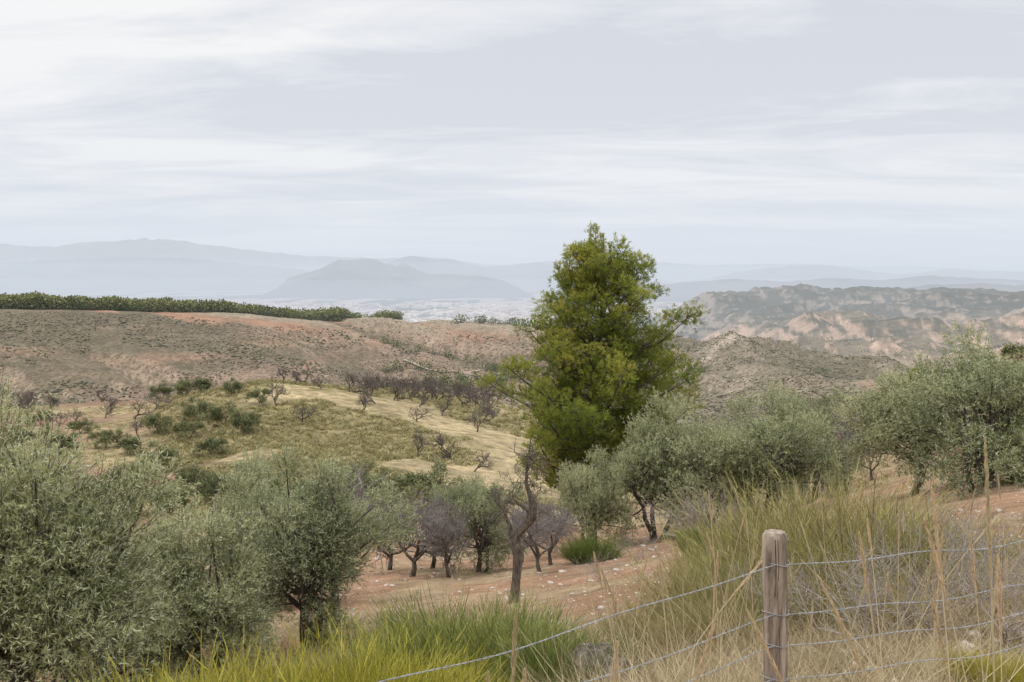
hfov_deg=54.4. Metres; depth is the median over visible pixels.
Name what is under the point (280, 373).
almond tree
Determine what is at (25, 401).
almond tree
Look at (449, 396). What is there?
almond tree
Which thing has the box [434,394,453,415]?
almond tree
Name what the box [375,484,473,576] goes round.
almond tree
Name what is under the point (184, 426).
olive tree
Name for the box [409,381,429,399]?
almond tree
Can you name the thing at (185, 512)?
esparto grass
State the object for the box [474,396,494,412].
almond tree
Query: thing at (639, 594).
grass stalk
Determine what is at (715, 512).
dead shrub
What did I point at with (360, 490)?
almond tree
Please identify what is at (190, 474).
shrub
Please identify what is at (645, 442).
olive tree
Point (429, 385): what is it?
almond tree
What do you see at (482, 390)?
almond tree
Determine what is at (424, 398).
almond tree
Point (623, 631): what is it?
broom shrub
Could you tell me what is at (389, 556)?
almond tree
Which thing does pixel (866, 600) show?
dead shrub
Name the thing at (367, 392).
almond tree
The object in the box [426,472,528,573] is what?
olive tree
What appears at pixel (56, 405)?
almond tree
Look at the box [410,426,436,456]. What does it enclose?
almond tree
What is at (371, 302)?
plain groves
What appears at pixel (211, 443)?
shrub
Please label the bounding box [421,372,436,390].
almond tree
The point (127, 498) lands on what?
olive tree
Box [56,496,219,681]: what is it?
olive tree
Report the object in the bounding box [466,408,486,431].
almond tree
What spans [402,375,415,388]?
almond tree
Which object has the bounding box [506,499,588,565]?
almond tree
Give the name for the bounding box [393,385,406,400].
almond tree
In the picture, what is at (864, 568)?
grass stalk
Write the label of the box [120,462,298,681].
olive tree
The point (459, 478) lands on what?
olive tree
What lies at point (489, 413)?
almond tree
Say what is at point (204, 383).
olive tree
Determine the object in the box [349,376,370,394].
almond tree
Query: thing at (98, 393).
almond tree
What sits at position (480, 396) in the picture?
almond tree
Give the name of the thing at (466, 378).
valley trees
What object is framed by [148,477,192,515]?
olive tree
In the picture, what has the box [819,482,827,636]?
grass stalk
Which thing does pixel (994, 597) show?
grass stalk
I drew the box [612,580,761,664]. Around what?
broom shrub
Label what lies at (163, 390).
olive tree
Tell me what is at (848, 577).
grass stalk
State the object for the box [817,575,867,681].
grass stalk
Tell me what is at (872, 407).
olive tree
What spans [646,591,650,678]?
grass stalk
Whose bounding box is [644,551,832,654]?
broom shrub
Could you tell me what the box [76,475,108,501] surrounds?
olive tree
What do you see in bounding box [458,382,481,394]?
almond tree
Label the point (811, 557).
grass stalk
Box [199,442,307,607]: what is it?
olive tree
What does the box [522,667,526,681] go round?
grass stalk
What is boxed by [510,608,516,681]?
grass stalk
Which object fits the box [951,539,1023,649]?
dead shrub
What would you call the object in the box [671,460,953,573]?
broom shrub
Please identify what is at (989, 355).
olive tree
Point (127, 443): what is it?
shrub
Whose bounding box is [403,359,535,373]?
dirt track
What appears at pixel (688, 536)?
broom shrub
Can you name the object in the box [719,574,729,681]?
grass stalk
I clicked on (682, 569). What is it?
grass stalk
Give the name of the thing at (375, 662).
broom shrub
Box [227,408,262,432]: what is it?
olive tree
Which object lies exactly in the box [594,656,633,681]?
rock
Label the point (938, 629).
grass stalk
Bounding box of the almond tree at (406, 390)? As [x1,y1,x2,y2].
[398,383,416,401]
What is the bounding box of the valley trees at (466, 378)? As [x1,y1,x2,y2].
[381,335,515,395]
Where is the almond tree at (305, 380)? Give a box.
[291,365,314,383]
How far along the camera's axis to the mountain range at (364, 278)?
15988.53 m
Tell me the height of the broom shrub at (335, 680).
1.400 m
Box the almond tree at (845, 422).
[838,415,855,429]
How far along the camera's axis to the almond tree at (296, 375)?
172.44 m
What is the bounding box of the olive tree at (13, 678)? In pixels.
[0,448,46,681]
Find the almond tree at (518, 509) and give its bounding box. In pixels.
[499,497,569,561]
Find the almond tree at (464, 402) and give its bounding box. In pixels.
[453,389,473,406]
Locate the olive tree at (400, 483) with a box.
[362,465,407,505]
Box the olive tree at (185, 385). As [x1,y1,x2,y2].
[174,378,195,394]
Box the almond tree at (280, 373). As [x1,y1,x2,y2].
[272,365,290,381]
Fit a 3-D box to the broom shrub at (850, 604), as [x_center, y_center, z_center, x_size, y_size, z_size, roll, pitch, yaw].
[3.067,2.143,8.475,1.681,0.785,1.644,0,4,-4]
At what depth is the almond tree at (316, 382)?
168.64 m
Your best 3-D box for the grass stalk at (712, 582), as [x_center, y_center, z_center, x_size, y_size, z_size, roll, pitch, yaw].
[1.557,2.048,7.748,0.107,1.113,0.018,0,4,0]
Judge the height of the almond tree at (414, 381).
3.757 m
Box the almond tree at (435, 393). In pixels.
[428,386,441,399]
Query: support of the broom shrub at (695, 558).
on the ground at (858, 317)
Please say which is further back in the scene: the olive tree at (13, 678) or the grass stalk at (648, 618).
the olive tree at (13, 678)
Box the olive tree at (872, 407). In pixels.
[829,364,977,495]
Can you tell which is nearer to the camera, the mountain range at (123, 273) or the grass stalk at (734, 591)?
the grass stalk at (734, 591)
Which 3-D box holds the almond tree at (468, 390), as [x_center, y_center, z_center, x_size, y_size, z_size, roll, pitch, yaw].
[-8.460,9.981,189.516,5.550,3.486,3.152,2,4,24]
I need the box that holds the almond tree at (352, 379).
[345,369,363,391]
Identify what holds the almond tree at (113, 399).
on the ground at (858, 317)
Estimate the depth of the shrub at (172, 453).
113.49 m
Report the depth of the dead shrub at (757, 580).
9.75 m
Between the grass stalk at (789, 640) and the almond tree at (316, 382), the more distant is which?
the almond tree at (316, 382)
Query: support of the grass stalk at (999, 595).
on the ground at (858, 317)
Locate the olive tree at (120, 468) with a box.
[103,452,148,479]
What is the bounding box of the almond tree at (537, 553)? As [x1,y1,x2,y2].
[501,499,583,571]
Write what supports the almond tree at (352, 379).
on the ground at (858, 317)
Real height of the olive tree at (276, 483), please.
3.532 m
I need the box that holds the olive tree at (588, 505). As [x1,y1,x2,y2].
[554,443,640,546]
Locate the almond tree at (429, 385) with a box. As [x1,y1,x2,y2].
[424,379,440,394]
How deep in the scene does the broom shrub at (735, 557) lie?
11.19 m
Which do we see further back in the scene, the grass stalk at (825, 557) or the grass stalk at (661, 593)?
the grass stalk at (661, 593)
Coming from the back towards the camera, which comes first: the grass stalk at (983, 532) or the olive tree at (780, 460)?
the olive tree at (780, 460)
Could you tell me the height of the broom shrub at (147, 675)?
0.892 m
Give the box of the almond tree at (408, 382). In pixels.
[398,376,411,389]
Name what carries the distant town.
on the ground at (858, 317)
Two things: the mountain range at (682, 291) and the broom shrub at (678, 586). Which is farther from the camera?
the mountain range at (682, 291)
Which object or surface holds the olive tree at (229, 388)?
on the ground at (858, 317)
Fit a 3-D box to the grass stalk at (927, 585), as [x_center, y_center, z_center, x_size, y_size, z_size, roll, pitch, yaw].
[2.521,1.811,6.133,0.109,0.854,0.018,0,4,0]
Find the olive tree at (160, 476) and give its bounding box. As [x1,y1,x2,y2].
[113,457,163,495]
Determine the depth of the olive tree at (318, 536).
18.86 m
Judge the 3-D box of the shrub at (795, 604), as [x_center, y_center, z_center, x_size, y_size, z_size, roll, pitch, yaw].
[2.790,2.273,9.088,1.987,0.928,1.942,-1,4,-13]
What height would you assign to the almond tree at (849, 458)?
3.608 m
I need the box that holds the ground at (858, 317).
[0,283,1023,681]
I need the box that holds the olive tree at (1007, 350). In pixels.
[999,342,1023,361]
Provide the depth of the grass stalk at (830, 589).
7.54 m
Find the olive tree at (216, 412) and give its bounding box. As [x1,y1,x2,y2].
[203,401,240,424]
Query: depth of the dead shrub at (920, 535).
9.56 m
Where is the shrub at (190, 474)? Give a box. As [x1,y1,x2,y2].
[169,458,217,494]
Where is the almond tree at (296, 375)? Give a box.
[289,369,301,381]
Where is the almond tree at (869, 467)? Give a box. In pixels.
[847,429,892,480]
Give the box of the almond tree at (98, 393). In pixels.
[95,389,108,401]
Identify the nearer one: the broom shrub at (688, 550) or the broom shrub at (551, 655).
the broom shrub at (551, 655)
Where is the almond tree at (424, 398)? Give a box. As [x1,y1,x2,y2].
[419,392,433,406]
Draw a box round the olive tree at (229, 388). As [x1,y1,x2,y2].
[221,376,246,393]
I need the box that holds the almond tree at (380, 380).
[370,374,391,388]
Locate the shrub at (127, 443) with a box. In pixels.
[115,432,142,453]
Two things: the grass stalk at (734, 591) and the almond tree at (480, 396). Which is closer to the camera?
the grass stalk at (734, 591)
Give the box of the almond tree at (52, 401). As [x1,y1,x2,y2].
[44,393,60,408]
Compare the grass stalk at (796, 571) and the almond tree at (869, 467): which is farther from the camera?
the almond tree at (869, 467)
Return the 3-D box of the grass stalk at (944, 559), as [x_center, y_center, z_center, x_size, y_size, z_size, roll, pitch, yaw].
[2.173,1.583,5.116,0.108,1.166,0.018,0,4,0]
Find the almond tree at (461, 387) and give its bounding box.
[456,381,467,391]
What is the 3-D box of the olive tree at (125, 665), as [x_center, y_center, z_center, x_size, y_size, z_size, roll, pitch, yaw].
[-9.070,6.396,22.402,4.284,3.721,3.586,0,4,-5]
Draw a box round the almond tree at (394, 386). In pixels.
[389,378,402,400]
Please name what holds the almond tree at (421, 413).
on the ground at (858, 317)
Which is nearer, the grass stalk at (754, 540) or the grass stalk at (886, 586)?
the grass stalk at (886, 586)
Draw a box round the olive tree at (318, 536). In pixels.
[224,439,424,652]
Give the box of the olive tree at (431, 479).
[397,458,450,501]
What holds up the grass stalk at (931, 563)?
on the ground at (858, 317)
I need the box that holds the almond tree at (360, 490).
[282,456,400,595]
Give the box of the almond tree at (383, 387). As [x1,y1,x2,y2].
[373,373,388,388]
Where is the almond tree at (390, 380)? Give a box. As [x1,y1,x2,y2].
[385,375,393,387]
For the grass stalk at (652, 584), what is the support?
on the ground at (858, 317)
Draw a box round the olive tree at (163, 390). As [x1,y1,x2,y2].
[147,381,174,397]
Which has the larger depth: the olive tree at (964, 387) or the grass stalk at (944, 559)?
the olive tree at (964, 387)
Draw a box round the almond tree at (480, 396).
[467,392,491,406]
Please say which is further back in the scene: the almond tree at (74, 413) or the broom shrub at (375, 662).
the almond tree at (74, 413)
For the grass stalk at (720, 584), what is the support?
on the ground at (858, 317)
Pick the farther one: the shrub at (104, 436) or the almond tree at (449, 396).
the almond tree at (449, 396)
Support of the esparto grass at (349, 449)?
on the ground at (858, 317)
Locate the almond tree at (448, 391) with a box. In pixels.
[439,386,458,397]
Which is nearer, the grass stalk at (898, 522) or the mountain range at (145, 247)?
the grass stalk at (898, 522)
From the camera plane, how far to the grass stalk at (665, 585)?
5.65 m
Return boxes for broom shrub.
[35,615,443,681]
[94,629,315,681]
[101,668,176,681]
[149,618,498,681]
[206,593,520,681]
[277,636,535,681]
[322,593,566,681]
[327,573,594,681]
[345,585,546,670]
[478,606,664,681]
[552,531,628,564]
[585,559,759,653]
[586,601,688,660]
[610,521,831,638]
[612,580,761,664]
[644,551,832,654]
[646,508,880,625]
[651,493,868,606]
[662,497,777,593]
[666,434,1008,601]
[669,518,736,554]
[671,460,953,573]
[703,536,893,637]
[727,486,1023,608]
[739,460,958,551]
[767,467,1023,559]
[788,541,946,637]
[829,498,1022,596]
[892,498,1023,567]
[930,634,1023,681]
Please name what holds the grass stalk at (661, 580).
on the ground at (858, 317)
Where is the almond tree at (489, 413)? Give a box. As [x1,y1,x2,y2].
[475,403,499,420]
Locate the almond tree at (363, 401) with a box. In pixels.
[355,389,371,411]
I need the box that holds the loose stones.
[35,460,1023,681]
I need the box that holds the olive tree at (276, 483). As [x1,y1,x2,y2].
[258,466,312,495]
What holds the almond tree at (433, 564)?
on the ground at (858, 317)
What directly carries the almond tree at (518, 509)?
on the ground at (858, 317)
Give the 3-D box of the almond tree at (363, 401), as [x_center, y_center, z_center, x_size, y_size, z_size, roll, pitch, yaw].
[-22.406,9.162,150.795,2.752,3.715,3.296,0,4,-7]
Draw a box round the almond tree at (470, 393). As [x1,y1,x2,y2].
[464,387,474,402]
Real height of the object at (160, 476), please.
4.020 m
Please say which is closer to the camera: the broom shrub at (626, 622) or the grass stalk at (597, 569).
the grass stalk at (597, 569)
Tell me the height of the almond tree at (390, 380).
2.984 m
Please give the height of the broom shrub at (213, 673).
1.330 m
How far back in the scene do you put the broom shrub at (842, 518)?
11.47 m
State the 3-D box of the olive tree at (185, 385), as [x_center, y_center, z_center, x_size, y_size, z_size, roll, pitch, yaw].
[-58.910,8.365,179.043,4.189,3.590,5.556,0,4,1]
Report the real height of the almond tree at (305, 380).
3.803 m
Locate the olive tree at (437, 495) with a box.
[424,482,468,511]
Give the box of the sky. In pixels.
[0,0,1023,270]
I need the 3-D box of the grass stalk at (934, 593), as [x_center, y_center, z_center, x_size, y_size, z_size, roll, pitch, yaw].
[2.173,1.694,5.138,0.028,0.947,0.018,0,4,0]
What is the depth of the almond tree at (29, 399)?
184.84 m
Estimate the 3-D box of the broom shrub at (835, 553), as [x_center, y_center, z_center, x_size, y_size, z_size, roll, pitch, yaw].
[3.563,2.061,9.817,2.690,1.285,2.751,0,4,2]
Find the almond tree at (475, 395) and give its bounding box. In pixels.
[473,390,482,405]
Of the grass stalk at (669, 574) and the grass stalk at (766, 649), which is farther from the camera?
the grass stalk at (669, 574)
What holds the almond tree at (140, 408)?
on the ground at (858, 317)
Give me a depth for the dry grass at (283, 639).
20.54 m
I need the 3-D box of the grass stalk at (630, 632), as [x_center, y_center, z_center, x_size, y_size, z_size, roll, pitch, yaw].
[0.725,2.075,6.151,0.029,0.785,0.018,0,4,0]
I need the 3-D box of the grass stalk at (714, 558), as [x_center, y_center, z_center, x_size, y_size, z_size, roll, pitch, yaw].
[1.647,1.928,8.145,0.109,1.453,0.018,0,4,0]
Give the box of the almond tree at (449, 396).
[436,384,455,399]
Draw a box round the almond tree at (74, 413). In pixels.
[70,409,82,419]
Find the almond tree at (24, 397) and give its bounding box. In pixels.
[14,389,35,405]
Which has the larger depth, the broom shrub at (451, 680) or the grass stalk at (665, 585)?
the broom shrub at (451, 680)
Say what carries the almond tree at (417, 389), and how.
on the ground at (858, 317)
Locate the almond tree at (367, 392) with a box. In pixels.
[361,388,375,403]
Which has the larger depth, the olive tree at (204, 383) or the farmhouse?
the farmhouse
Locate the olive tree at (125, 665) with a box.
[40,541,194,679]
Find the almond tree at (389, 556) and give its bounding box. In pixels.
[360,496,447,573]
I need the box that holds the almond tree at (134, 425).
[129,416,148,436]
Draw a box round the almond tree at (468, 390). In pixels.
[459,384,483,398]
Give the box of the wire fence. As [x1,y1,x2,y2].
[379,529,1023,681]
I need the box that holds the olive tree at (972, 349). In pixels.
[930,319,1023,489]
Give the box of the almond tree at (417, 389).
[407,380,421,397]
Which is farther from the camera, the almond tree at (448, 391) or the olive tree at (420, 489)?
the almond tree at (448, 391)
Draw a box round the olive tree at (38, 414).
[22,407,53,424]
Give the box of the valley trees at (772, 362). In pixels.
[645,335,923,410]
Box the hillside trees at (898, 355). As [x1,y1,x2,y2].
[708,313,1022,362]
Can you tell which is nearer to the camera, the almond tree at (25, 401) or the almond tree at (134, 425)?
the almond tree at (134, 425)
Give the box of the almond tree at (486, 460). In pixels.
[472,448,496,471]
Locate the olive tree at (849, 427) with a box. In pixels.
[843,422,860,440]
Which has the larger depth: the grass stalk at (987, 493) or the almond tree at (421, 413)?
the almond tree at (421, 413)
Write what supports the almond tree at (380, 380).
on the ground at (858, 317)
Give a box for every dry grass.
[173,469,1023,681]
[202,590,530,681]
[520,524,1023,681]
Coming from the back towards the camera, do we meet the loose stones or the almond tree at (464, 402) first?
the almond tree at (464, 402)
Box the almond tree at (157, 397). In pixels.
[144,392,172,409]
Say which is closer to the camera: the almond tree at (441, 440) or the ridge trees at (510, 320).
the almond tree at (441, 440)
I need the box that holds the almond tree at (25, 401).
[11,395,34,411]
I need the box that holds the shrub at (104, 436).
[86,423,124,449]
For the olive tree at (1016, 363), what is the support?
on the ground at (858, 317)
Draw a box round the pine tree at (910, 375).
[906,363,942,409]
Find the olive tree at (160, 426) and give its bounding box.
[137,410,174,434]
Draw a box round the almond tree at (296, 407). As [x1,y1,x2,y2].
[287,403,323,421]
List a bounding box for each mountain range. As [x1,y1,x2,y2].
[0,238,1023,280]
[0,256,310,290]
[255,259,534,297]
[387,256,1023,289]
[636,275,1023,301]
[903,283,1023,291]
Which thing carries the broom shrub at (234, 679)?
on the ground at (858, 317)
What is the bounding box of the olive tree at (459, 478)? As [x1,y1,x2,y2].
[445,475,508,521]
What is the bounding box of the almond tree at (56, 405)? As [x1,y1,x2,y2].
[50,397,59,407]
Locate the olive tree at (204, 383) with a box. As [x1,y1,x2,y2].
[191,376,213,392]
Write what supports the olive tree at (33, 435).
on the ground at (858, 317)
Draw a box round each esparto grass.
[0,379,322,525]
[150,377,575,511]
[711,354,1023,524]
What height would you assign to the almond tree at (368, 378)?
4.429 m
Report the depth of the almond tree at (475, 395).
183.34 m
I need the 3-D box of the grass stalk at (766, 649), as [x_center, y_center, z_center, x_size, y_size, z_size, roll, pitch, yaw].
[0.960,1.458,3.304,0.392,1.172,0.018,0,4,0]
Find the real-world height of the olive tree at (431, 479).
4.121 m
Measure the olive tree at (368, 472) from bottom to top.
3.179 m
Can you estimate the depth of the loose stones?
23.46 m
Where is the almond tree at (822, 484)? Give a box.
[796,465,852,494]
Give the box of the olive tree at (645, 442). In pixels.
[585,386,726,541]
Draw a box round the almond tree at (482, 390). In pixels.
[474,380,491,398]
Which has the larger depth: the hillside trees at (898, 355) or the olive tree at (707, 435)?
the hillside trees at (898, 355)
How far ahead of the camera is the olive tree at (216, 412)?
140.10 m
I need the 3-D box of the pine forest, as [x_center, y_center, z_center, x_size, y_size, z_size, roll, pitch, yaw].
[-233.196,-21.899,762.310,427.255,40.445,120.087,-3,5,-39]
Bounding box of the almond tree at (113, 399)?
[107,395,119,406]
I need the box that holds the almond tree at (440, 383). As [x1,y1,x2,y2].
[435,377,444,387]
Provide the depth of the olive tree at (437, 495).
72.49 m
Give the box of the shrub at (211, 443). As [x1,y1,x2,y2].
[191,427,230,455]
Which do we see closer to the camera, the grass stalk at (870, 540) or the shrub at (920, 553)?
the grass stalk at (870, 540)
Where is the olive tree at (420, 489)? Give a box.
[376,479,432,513]
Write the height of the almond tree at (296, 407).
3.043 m
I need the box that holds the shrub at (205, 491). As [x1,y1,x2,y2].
[194,461,250,505]
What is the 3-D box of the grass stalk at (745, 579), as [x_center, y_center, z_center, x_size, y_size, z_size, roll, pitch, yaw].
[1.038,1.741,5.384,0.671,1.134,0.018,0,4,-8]
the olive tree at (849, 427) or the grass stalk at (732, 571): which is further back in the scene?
the olive tree at (849, 427)
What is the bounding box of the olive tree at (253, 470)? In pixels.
[231,460,271,479]
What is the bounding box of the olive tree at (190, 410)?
[176,395,219,420]
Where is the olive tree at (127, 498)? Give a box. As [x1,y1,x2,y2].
[100,478,145,520]
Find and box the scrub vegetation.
[0,311,935,441]
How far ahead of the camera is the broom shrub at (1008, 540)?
11.16 m
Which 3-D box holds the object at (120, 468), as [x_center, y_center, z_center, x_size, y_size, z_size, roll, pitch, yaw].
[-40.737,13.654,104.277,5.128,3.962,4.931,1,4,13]
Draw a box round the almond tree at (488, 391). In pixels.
[481,385,500,403]
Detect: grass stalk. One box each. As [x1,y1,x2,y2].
[485,670,489,681]
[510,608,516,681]
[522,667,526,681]
[593,551,619,680]
[601,566,619,673]
[604,575,635,681]
[612,640,618,681]
[627,562,675,681]
[628,615,631,681]
[630,555,647,659]
[640,575,729,676]
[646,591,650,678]
[657,563,667,661]
[659,561,669,681]
[659,561,683,680]
[673,560,761,681]
[681,554,683,674]
[694,608,719,681]
[706,533,732,660]
[706,535,717,660]
[708,490,718,647]
[708,550,718,681]
[711,528,756,653]
[715,556,761,666]
[716,508,746,657]
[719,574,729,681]
[732,548,736,671]
[737,544,757,640]
[744,482,763,635]
[745,514,753,649]
[746,608,782,681]
[760,562,801,665]
[762,556,793,681]
[787,567,811,642]
[788,623,794,681]
[800,521,825,630]
[801,560,862,645]
[808,599,813,681]
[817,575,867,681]
[818,540,863,679]
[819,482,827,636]
[821,547,875,624]
[841,585,865,680]
[858,531,879,681]
[866,519,882,680]
[877,540,944,681]
[878,572,888,680]
[883,569,913,680]
[896,511,899,667]
[905,514,1000,667]
[912,567,931,679]
[923,518,966,681]
[927,538,948,681]
[930,552,942,681]
[930,598,948,675]
[931,487,950,681]
[932,513,944,667]
[933,580,935,681]
[954,489,975,639]
[968,529,983,681]
[975,575,991,642]
[984,436,994,681]
[986,574,996,681]
[996,554,1001,681]
[997,471,1008,625]
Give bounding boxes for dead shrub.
[572,547,626,583]
[610,529,665,562]
[637,470,744,549]
[690,490,755,534]
[719,550,826,617]
[739,526,907,629]
[788,526,957,650]
[829,522,1006,647]
[837,476,1023,590]
[925,485,1023,612]
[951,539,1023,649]
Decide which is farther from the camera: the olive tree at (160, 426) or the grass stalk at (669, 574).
the olive tree at (160, 426)
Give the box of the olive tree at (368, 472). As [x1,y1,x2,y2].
[333,460,370,480]
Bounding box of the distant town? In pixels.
[252,302,678,326]
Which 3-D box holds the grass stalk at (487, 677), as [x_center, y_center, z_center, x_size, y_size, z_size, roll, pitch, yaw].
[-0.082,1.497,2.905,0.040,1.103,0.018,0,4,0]
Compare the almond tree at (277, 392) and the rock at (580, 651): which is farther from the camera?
the almond tree at (277, 392)
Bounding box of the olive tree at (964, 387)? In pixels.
[872,343,1023,501]
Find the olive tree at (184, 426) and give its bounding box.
[170,412,206,439]
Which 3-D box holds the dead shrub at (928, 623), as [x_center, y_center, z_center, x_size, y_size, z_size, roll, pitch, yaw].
[3.037,2.000,7.860,1.166,1.161,1.494,-2,4,-32]
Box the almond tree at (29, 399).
[21,392,33,408]
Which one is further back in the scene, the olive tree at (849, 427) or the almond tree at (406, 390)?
the almond tree at (406, 390)
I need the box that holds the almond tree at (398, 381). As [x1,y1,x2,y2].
[386,373,405,388]
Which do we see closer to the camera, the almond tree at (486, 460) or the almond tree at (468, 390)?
the almond tree at (486, 460)
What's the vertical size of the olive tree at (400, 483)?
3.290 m
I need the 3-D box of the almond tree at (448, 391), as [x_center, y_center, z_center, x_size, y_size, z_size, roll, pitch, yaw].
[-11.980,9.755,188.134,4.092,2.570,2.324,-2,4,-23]
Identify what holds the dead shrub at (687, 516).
on the ground at (858, 317)
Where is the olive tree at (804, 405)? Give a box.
[760,384,865,503]
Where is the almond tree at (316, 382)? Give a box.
[311,375,324,388]
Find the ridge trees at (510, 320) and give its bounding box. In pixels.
[450,314,538,326]
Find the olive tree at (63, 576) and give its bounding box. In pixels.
[0,364,200,681]
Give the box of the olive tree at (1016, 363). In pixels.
[1002,360,1022,373]
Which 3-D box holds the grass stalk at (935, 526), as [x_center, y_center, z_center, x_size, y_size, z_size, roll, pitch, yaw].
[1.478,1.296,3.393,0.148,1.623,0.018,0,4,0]
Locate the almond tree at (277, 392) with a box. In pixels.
[264,378,291,405]
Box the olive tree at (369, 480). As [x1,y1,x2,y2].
[337,455,390,502]
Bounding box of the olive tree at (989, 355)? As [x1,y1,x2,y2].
[978,350,994,361]
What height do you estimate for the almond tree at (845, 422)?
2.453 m
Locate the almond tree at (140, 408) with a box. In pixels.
[129,399,155,418]
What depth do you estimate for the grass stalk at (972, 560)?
4.28 m
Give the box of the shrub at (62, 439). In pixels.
[43,429,79,453]
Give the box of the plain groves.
[150,297,558,319]
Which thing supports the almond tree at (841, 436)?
on the ground at (858, 317)
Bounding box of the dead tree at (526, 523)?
[477,437,556,603]
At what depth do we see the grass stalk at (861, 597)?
6.42 m
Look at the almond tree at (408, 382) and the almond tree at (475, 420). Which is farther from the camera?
the almond tree at (408, 382)
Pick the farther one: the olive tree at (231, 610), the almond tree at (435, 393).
the almond tree at (435, 393)
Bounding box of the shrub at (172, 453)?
[133,439,185,470]
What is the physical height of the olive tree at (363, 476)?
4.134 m
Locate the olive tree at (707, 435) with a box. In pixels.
[652,413,771,533]
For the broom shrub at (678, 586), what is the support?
on the ground at (858, 317)
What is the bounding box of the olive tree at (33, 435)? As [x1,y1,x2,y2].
[9,428,37,444]
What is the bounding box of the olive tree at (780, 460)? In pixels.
[684,379,852,518]
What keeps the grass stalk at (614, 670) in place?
on the ground at (858, 317)
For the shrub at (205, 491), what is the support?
on the ground at (858, 317)
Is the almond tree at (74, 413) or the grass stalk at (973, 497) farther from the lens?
the almond tree at (74, 413)
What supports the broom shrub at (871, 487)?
on the ground at (858, 317)
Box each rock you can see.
[566,643,619,681]
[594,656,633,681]
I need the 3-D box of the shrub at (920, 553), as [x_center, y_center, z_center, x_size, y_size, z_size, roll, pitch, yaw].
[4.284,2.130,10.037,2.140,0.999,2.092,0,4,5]
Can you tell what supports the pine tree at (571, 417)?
on the ground at (858, 317)
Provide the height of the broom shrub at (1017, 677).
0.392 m
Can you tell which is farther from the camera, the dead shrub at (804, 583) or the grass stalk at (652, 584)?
the dead shrub at (804, 583)
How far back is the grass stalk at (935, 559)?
3.26 m
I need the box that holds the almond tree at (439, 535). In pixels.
[414,502,478,577]
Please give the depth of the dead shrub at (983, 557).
8.59 m
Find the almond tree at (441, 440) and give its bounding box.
[431,431,460,459]
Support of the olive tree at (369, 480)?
on the ground at (858, 317)
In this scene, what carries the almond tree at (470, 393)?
on the ground at (858, 317)
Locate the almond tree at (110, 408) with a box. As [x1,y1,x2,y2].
[99,398,117,418]
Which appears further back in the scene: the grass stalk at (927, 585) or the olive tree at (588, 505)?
the olive tree at (588, 505)
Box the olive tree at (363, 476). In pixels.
[325,464,373,509]
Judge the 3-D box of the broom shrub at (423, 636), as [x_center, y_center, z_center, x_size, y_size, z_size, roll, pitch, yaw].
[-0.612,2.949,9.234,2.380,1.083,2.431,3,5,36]
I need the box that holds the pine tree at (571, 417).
[474,220,710,542]
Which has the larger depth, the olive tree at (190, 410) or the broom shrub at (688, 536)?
the olive tree at (190, 410)
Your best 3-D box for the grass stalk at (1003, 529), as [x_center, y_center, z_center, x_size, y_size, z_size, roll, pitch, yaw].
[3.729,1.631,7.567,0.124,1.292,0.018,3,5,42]
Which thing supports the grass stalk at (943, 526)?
on the ground at (858, 317)
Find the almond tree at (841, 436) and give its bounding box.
[835,421,858,444]
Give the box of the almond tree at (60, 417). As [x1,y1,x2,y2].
[46,409,72,426]
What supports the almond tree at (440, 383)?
on the ground at (858, 317)
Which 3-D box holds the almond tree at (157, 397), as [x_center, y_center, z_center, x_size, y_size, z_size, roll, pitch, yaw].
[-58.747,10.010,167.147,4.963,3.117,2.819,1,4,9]
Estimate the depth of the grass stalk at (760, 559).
7.82 m
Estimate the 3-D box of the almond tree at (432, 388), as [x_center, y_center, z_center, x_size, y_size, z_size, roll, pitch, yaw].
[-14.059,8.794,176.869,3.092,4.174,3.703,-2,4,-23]
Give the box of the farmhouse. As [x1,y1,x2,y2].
[459,371,470,378]
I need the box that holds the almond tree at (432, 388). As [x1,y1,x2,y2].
[426,379,443,400]
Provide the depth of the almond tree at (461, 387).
195.49 m
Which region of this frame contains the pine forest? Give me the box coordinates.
[0,290,403,321]
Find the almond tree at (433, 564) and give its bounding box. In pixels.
[394,482,469,568]
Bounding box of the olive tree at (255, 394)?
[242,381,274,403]
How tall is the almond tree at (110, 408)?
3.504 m
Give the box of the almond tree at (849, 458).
[830,432,870,489]
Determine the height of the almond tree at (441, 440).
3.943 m
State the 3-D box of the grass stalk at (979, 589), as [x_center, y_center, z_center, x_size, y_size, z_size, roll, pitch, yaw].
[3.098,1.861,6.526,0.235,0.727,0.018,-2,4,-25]
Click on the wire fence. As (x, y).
(775, 611)
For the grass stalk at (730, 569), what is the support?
on the ground at (858, 317)
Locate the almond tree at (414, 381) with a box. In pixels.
[407,375,424,388]
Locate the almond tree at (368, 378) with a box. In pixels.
[359,371,378,395]
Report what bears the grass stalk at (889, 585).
on the ground at (858, 317)
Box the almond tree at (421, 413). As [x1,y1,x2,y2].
[407,406,434,421]
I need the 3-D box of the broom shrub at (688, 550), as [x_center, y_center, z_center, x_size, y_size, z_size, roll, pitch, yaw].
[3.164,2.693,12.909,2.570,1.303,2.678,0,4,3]
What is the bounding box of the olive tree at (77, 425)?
[63,416,97,433]

